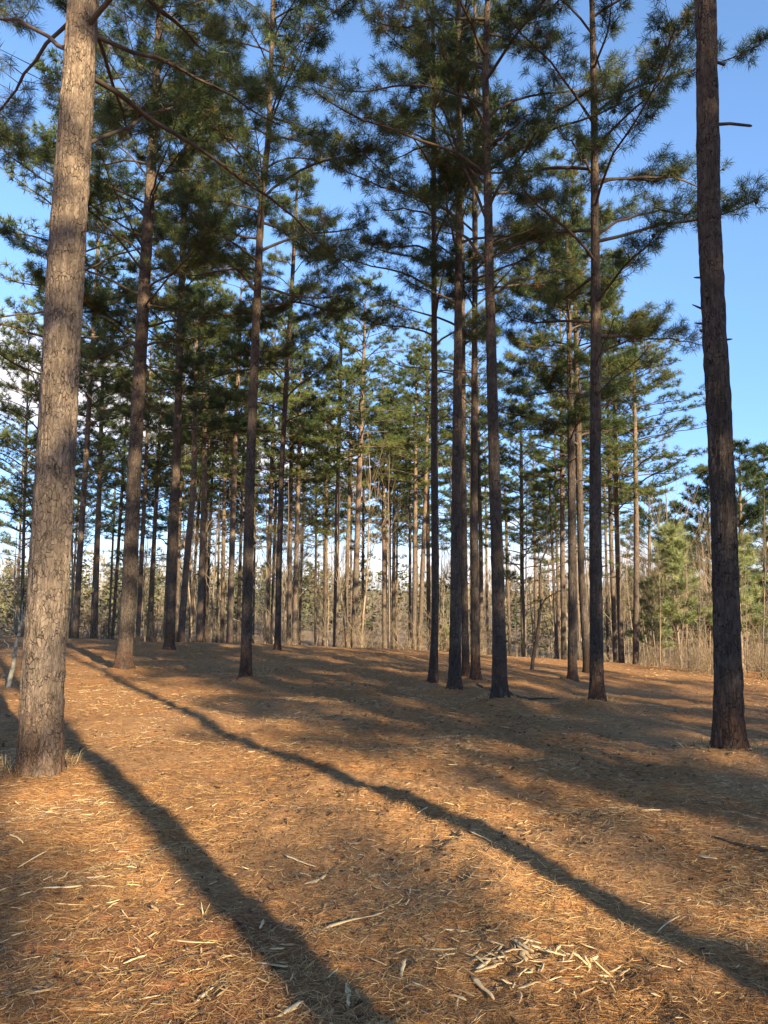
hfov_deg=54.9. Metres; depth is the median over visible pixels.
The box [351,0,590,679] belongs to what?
pine tree
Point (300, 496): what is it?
pine tree
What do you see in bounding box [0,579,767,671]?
brush
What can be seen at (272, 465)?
pine tree
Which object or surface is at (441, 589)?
bare tree
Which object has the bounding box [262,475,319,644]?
bare tree
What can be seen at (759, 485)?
pine tree
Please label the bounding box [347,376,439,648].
pine tree
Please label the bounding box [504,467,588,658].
pine tree
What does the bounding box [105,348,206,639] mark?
pine tree
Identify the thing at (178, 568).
pine tree
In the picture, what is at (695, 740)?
grass tuft
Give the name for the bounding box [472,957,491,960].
wood splinter
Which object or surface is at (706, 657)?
weeds
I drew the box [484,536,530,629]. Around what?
bare tree
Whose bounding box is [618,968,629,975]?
wood splinter
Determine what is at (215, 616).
bare tree
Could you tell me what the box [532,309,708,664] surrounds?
pine tree
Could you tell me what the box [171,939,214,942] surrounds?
wood splinter
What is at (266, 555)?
bare tree
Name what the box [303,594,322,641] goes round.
bare tree
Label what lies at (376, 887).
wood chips
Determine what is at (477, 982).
wood splinter
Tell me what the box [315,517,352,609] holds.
bare tree
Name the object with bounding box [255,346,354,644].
pine tree
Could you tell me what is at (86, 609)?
bare tree
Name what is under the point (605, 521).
pine tree
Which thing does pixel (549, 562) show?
bare tree
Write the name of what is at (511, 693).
fallen stick
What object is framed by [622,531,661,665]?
bare tree
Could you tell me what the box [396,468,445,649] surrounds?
pine tree
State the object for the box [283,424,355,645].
pine tree
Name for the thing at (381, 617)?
bare tree
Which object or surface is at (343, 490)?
pine tree
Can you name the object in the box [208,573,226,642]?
bare tree
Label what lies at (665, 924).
wood splinter
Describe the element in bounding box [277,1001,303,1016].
wood splinter
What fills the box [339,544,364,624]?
bare tree
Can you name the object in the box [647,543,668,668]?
bare tree
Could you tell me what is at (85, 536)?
pine tree
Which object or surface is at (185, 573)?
pine tree
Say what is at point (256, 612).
bare tree
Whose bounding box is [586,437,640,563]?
pine tree
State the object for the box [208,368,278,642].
pine tree
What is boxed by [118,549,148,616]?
bare tree
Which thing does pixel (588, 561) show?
bare tree
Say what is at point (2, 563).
bare tree
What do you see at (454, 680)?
pine tree
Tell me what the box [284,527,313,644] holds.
bare tree
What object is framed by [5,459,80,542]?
pine tree
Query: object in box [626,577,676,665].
young pine
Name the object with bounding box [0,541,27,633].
bare tree
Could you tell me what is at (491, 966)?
wood splinter
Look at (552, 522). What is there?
pine tree
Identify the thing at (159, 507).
pine tree
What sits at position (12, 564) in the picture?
bare tree
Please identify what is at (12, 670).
bare sapling
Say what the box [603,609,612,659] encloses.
bare tree
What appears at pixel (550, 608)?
bare tree
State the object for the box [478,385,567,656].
pine tree
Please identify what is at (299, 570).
bare tree
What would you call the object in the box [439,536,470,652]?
bare tree
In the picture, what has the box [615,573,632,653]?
bare tree
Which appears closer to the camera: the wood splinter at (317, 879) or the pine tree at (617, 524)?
the wood splinter at (317, 879)
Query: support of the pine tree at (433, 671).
on the ground
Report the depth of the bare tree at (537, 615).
51.08 m
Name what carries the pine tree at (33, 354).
on the ground
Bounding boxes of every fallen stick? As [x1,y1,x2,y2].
[110,948,214,973]
[509,691,558,699]
[709,835,767,852]
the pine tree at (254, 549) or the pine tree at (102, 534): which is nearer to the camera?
the pine tree at (254, 549)
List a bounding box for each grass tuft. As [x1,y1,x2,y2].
[0,753,74,777]
[64,749,92,766]
[235,664,274,676]
[607,696,620,703]
[674,731,709,747]
[746,736,767,752]
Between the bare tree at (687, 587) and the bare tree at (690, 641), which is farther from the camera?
the bare tree at (690, 641)
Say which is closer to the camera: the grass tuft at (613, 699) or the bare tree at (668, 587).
the grass tuft at (613, 699)
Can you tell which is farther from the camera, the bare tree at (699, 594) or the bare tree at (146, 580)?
the bare tree at (146, 580)
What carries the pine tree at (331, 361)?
on the ground
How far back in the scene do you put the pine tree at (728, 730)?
7.36 m
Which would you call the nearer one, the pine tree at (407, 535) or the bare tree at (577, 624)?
the bare tree at (577, 624)
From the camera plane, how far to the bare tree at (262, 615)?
76.53 m
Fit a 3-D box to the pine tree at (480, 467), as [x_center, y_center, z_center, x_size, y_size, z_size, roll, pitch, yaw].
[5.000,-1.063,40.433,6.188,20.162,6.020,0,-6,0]
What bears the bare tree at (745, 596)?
on the ground
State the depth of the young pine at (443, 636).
41.30 m
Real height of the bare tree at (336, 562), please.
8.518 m
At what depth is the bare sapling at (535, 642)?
20.10 m
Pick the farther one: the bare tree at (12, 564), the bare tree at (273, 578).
the bare tree at (12, 564)
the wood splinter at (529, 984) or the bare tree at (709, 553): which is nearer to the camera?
the wood splinter at (529, 984)
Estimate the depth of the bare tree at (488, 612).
63.87 m
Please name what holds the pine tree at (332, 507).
on the ground
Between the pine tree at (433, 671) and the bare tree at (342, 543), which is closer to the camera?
the pine tree at (433, 671)
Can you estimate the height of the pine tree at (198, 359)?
18.808 m
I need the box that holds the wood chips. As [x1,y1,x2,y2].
[0,647,767,1023]
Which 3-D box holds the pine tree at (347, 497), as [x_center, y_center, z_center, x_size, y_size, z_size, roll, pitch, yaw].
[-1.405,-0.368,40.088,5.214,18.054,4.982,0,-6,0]
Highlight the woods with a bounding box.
[0,549,767,655]
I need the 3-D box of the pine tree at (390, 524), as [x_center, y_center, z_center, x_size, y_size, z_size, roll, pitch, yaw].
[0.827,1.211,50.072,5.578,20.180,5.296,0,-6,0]
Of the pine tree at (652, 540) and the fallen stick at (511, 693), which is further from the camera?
the pine tree at (652, 540)
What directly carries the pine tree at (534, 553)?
on the ground
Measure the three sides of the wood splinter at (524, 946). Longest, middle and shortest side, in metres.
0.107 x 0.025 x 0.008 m
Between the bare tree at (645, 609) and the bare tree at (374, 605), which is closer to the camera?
the bare tree at (645, 609)
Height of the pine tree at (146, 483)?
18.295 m
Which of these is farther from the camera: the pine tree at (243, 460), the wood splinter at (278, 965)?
the pine tree at (243, 460)
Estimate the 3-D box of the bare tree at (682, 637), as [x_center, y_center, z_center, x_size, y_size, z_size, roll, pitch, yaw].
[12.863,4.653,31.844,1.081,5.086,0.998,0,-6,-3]
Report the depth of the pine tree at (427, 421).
38.07 m
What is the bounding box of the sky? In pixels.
[0,0,767,590]
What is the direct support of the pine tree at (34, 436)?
on the ground
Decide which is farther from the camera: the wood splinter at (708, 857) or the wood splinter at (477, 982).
the wood splinter at (708, 857)
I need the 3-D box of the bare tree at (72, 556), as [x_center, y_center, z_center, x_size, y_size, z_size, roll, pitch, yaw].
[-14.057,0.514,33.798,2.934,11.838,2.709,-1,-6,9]
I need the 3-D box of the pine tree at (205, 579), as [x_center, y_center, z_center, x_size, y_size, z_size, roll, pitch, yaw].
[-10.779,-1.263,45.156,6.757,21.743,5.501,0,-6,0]
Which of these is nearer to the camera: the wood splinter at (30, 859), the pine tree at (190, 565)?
the wood splinter at (30, 859)
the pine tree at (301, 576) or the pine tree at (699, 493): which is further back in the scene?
the pine tree at (301, 576)
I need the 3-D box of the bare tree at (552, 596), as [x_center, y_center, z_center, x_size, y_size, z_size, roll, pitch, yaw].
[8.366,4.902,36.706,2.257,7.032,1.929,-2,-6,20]
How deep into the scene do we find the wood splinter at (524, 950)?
3.22 m
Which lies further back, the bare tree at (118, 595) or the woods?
the woods
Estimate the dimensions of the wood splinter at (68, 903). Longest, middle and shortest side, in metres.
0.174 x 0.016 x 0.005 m
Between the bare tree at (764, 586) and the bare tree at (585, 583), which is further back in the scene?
the bare tree at (585, 583)
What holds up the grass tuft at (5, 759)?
on the ground
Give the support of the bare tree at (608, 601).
on the ground
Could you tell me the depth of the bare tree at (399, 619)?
70.71 m
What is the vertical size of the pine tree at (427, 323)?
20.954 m
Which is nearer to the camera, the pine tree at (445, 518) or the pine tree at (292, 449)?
the pine tree at (292, 449)
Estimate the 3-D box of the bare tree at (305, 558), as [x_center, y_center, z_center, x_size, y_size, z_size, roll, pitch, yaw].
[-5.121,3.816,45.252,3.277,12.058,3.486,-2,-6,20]
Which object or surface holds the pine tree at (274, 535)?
on the ground
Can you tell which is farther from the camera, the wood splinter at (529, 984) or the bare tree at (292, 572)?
the bare tree at (292, 572)
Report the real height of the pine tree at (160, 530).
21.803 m
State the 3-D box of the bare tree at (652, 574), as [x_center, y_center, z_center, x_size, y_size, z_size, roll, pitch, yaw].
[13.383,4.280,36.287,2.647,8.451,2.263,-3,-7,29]
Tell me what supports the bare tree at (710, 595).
on the ground
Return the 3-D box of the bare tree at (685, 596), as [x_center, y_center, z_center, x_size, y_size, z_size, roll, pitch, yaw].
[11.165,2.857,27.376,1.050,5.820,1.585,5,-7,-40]
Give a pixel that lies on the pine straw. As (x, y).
(246, 963)
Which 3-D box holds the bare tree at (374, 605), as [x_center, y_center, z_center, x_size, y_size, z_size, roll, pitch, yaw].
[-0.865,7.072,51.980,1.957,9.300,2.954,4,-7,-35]
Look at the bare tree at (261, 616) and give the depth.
64.86 m
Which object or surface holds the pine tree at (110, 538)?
on the ground
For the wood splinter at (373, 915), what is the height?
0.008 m
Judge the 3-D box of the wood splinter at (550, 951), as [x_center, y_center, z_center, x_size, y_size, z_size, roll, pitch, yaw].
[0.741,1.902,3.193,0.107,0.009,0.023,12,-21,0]
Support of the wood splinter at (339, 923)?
on the ground
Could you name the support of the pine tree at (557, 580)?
on the ground
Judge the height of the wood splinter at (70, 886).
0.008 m
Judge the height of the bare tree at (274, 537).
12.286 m
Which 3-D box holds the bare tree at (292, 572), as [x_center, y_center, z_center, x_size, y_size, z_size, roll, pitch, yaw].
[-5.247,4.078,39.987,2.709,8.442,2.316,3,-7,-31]
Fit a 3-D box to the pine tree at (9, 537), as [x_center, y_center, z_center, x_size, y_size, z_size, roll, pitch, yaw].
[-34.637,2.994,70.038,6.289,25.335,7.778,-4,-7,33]
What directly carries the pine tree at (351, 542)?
on the ground
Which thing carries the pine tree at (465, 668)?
on the ground
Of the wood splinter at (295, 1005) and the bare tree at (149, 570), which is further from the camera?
the bare tree at (149, 570)
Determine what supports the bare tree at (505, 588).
on the ground
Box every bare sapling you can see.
[4,599,24,687]
[529,530,567,668]
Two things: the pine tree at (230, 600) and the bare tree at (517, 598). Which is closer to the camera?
the pine tree at (230, 600)
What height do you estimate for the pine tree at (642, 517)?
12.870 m
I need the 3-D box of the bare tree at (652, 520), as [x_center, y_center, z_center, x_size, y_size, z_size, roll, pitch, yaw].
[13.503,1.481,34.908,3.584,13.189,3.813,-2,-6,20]
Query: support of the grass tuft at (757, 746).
on the ground
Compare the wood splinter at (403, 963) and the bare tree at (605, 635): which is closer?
the wood splinter at (403, 963)
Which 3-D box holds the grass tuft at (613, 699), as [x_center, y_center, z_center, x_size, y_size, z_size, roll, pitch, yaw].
[4.158,3.523,13.846,0.697,0.139,0.708,3,-6,-27]
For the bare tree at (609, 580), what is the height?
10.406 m
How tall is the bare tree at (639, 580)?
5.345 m
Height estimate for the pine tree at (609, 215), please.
15.716 m
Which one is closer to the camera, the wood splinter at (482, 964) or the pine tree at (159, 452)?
the wood splinter at (482, 964)
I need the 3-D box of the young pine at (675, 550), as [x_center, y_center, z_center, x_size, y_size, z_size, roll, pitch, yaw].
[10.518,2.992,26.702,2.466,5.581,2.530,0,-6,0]
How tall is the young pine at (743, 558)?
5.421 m
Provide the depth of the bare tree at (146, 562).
49.45 m
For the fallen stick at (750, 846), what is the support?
on the ground
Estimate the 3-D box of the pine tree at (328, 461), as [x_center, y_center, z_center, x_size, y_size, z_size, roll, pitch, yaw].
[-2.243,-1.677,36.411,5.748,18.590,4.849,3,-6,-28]
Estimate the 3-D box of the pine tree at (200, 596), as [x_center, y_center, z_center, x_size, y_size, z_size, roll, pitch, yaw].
[-8.137,-2.400,31.515,7.057,16.782,5.925,0,-6,0]
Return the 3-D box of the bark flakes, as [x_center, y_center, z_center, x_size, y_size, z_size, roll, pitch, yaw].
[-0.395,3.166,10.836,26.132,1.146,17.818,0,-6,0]
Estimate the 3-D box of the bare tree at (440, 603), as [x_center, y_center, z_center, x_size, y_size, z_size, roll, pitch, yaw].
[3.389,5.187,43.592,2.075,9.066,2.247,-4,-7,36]
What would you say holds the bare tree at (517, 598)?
on the ground
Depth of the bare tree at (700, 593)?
24.65 m
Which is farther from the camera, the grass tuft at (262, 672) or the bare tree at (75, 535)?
the bare tree at (75, 535)
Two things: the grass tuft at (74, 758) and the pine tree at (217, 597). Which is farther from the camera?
the pine tree at (217, 597)
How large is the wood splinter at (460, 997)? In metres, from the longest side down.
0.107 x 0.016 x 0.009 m
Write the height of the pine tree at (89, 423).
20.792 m
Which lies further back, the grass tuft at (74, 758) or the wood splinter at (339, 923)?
the grass tuft at (74, 758)
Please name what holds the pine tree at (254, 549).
on the ground
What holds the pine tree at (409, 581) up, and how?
on the ground
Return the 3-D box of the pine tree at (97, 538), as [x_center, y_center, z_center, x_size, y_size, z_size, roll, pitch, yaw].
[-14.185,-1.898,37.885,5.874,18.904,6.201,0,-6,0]
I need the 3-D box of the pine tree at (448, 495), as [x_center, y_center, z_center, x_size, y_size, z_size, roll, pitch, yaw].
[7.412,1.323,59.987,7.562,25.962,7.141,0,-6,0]
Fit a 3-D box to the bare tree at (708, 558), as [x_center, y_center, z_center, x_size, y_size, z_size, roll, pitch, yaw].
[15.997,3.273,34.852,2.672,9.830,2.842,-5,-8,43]
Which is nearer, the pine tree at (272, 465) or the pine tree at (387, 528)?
the pine tree at (272, 465)
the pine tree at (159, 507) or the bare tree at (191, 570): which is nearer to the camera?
the bare tree at (191, 570)
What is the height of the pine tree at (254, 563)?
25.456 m
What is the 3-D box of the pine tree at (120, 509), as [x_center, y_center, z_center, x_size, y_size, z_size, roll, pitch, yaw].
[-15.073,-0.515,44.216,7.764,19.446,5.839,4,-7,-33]
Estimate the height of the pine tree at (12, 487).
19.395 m
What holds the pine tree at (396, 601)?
on the ground
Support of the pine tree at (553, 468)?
on the ground
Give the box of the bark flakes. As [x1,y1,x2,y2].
[0,655,767,1023]
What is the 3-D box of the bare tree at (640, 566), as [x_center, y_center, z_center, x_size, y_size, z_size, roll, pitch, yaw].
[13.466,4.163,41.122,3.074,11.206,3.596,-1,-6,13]
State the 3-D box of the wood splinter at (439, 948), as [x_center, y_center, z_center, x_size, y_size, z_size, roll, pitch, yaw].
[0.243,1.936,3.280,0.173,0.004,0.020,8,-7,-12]
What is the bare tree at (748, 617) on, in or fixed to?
on the ground
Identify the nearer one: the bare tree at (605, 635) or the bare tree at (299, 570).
the bare tree at (299, 570)
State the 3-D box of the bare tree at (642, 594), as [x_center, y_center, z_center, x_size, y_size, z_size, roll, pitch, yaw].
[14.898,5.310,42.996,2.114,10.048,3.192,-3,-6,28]
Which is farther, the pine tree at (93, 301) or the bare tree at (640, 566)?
the bare tree at (640, 566)
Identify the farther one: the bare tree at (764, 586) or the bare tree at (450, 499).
the bare tree at (450, 499)
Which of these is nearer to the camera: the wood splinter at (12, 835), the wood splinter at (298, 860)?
the wood splinter at (298, 860)
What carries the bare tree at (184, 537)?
on the ground
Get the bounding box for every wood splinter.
[8,833,22,842]
[17,851,45,867]
[43,885,81,887]
[56,903,81,904]
[123,954,146,963]
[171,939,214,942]
[194,985,215,1003]
[256,961,289,967]
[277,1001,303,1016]
[284,854,315,866]
[305,874,325,883]
[322,918,360,928]
[345,983,351,1005]
[362,911,384,917]
[400,958,406,977]
[420,948,455,949]
[443,928,466,931]
[449,993,466,1000]
[471,976,494,999]
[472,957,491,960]
[474,962,503,971]
[476,959,490,968]
[504,948,522,951]
[515,981,537,988]
[516,943,531,958]
[517,941,533,951]
[519,943,528,960]
[543,949,567,955]
[571,951,591,969]
[584,954,590,971]
[591,958,610,975]
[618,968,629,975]
[656,916,678,933]
[698,856,717,858]
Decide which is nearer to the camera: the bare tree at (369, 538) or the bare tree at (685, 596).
the bare tree at (685, 596)
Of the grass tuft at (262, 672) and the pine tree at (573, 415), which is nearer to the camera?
the grass tuft at (262, 672)
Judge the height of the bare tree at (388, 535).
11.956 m
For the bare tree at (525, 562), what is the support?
on the ground
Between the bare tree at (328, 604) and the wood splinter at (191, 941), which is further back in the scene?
the bare tree at (328, 604)
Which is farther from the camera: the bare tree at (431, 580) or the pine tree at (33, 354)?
the bare tree at (431, 580)
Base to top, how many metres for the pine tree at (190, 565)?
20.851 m
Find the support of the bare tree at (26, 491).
on the ground
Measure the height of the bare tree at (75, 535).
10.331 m
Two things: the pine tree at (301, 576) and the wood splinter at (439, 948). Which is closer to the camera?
the wood splinter at (439, 948)
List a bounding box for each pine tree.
[0,0,307,669]
[0,0,374,777]
[0,46,196,487]
[0,175,153,638]
[0,274,114,605]
[0,315,110,636]
[0,415,36,634]
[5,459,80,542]
[15,464,93,545]
[34,301,161,638]
[69,478,102,634]
[73,441,125,638]
[74,347,191,638]
[81,71,310,649]
[88,316,208,640]
[88,437,148,636]
[100,479,152,558]
[105,273,275,641]
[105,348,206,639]
[117,257,248,641]
[118,322,238,641]
[138,414,217,640]
[140,448,188,640]
[142,0,423,677]
[148,368,241,641]
[153,338,259,641]
[153,450,221,622]
[161,251,300,642]
[165,411,260,637]
[180,345,268,642]
[185,412,257,642]
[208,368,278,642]
[210,159,354,649]
[211,305,333,643]
[216,458,273,584]
[217,401,278,643]
[242,317,343,644]
[243,471,316,643]
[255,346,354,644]
[263,376,343,644]
[263,377,376,645]
[276,270,429,647]
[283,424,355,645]
[284,483,312,538]
[288,298,406,646]
[293,0,676,698]
[293,461,354,596]
[314,2,548,682]
[315,344,404,646]
[320,0,561,689]
[321,455,392,635]
[328,440,377,642]
[340,402,422,633]
[346,358,423,648]
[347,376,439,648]
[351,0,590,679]
[360,3,566,676]
[362,344,470,649]
[362,385,430,648]
[363,340,482,650]
[376,316,481,649]
[376,422,421,648]
[377,392,448,649]
[396,424,482,596]
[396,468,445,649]
[420,315,529,654]
[421,0,767,701]
[430,374,517,653]
[430,426,484,586]
[443,441,511,553]
[466,416,518,654]
[469,196,662,681]
[478,132,684,673]
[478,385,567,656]
[482,474,536,654]
[499,277,616,659]
[502,432,566,657]
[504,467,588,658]
[518,395,588,658]
[524,466,588,657]
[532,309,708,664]
[545,304,694,662]
[549,342,677,662]
[553,465,602,656]
[565,452,632,661]
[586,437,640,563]
[603,490,693,658]
[641,499,706,663]
[661,462,767,656]
[679,437,767,654]
[692,0,751,750]
[704,441,767,669]
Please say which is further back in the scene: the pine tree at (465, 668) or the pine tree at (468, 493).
the pine tree at (468, 493)
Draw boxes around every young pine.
[438,623,448,651]
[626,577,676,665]
[638,519,712,666]
[702,532,767,666]
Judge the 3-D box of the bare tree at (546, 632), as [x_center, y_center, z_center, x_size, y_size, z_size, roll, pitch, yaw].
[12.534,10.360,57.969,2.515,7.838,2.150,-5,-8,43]
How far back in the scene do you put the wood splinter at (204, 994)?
2.93 m
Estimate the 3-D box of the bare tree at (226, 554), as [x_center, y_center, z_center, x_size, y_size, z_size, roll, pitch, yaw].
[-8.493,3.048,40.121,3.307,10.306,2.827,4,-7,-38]
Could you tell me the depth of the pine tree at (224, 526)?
42.15 m
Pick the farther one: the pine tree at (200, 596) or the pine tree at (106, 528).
the pine tree at (106, 528)
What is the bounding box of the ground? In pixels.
[0,590,767,1023]
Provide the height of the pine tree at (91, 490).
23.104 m
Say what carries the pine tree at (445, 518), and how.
on the ground
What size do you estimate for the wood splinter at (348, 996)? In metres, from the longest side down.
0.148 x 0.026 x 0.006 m
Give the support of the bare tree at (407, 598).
on the ground
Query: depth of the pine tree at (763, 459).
50.17 m
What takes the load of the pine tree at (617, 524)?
on the ground
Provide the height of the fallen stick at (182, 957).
0.022 m
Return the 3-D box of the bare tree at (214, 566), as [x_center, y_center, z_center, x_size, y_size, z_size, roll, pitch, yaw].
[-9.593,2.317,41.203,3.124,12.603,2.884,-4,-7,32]
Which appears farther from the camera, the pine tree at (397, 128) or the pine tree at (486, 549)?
the pine tree at (486, 549)
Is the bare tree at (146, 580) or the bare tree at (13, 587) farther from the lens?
the bare tree at (13, 587)
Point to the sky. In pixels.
(743, 93)
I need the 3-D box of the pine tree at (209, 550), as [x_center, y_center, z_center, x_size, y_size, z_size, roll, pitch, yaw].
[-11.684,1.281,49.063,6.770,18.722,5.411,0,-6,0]
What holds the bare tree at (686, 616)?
on the ground
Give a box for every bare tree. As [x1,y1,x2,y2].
[0,494,30,636]
[0,541,20,590]
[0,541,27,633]
[4,529,29,624]
[8,458,34,544]
[67,447,98,637]
[71,403,112,637]
[80,583,106,638]
[104,562,121,636]
[114,508,158,619]
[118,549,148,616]
[119,522,166,597]
[122,522,166,641]
[157,439,230,640]
[178,510,221,621]
[189,453,238,642]
[207,482,258,642]
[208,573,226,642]
[210,595,226,638]
[236,441,307,643]
[237,459,292,600]
[253,517,287,643]
[254,585,270,643]
[255,590,260,627]
[256,584,270,643]
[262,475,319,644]
[270,570,298,633]
[271,539,309,643]
[272,465,318,612]
[282,493,328,601]
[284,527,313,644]
[302,543,331,645]
[303,555,327,645]
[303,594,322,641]
[309,550,349,646]
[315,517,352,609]
[317,481,360,597]
[320,486,372,647]
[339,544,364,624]
[345,419,394,647]
[360,555,386,647]
[367,437,425,648]
[368,576,387,647]
[387,588,407,640]
[401,560,419,629]
[417,532,450,626]
[418,528,449,614]
[438,443,480,558]
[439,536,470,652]
[439,538,449,624]
[483,571,491,653]
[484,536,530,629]
[486,525,524,614]
[505,535,544,656]
[506,458,553,656]
[521,510,567,658]
[527,591,546,650]
[531,569,567,634]
[533,605,560,657]
[541,573,567,630]
[559,529,604,619]
[565,474,608,613]
[566,553,587,659]
[576,521,611,623]
[588,518,630,621]
[602,498,650,660]
[602,518,653,639]
[602,537,631,650]
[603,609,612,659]
[603,610,611,661]
[606,560,632,662]
[613,516,644,624]
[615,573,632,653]
[621,530,653,660]
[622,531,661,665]
[627,527,656,665]
[630,521,673,656]
[639,569,655,655]
[642,408,709,665]
[643,539,684,663]
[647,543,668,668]
[666,519,699,666]
[669,536,695,668]
[675,569,687,666]
[677,569,694,667]
[684,625,694,658]
[688,543,709,648]
[689,511,711,602]
[689,527,748,587]
[692,552,710,671]
[697,541,711,668]
[700,466,745,673]
[738,528,763,672]
[741,568,760,670]
[748,491,767,677]
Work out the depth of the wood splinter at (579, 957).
3.19 m
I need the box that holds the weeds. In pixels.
[633,610,767,680]
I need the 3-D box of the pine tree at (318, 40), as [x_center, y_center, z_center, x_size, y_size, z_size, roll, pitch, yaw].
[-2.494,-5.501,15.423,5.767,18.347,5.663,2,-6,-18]
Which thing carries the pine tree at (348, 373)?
on the ground
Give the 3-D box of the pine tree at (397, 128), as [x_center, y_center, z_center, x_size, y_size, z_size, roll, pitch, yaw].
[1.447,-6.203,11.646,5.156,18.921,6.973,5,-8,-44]
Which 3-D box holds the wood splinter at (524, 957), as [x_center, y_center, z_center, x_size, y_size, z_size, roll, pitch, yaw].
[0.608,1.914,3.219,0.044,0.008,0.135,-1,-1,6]
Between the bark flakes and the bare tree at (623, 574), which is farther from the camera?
the bare tree at (623, 574)
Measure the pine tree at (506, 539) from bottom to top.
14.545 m
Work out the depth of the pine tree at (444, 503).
70.30 m
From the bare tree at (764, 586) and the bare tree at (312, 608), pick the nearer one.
the bare tree at (764, 586)
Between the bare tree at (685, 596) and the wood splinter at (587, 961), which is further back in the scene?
the bare tree at (685, 596)
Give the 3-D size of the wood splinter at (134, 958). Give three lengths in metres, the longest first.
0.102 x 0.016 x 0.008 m
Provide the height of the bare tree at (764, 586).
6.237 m
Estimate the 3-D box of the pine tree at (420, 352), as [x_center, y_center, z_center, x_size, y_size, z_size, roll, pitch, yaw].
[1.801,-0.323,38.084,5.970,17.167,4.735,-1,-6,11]
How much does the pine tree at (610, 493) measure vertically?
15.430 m
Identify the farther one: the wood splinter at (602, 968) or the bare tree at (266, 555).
the bare tree at (266, 555)
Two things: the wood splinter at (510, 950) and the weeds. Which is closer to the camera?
the wood splinter at (510, 950)
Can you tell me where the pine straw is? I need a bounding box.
[0,637,767,1023]
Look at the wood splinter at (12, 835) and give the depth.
4.75 m
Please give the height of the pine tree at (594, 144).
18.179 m
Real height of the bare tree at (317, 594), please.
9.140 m
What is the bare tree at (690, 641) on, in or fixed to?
on the ground
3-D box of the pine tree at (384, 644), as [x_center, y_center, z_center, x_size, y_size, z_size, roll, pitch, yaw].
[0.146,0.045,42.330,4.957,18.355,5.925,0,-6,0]
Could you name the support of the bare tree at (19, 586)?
on the ground
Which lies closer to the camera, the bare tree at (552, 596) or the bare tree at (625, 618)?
the bare tree at (552, 596)
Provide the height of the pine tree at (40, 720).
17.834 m
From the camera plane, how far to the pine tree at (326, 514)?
43.83 m
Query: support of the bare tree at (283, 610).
on the ground
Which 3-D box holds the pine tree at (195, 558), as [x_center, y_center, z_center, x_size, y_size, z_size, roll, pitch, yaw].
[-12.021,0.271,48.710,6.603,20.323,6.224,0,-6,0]
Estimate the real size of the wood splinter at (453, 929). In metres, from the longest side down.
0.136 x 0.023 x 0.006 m
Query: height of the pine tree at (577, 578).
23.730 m
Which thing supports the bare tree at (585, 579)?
on the ground
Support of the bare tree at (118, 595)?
on the ground

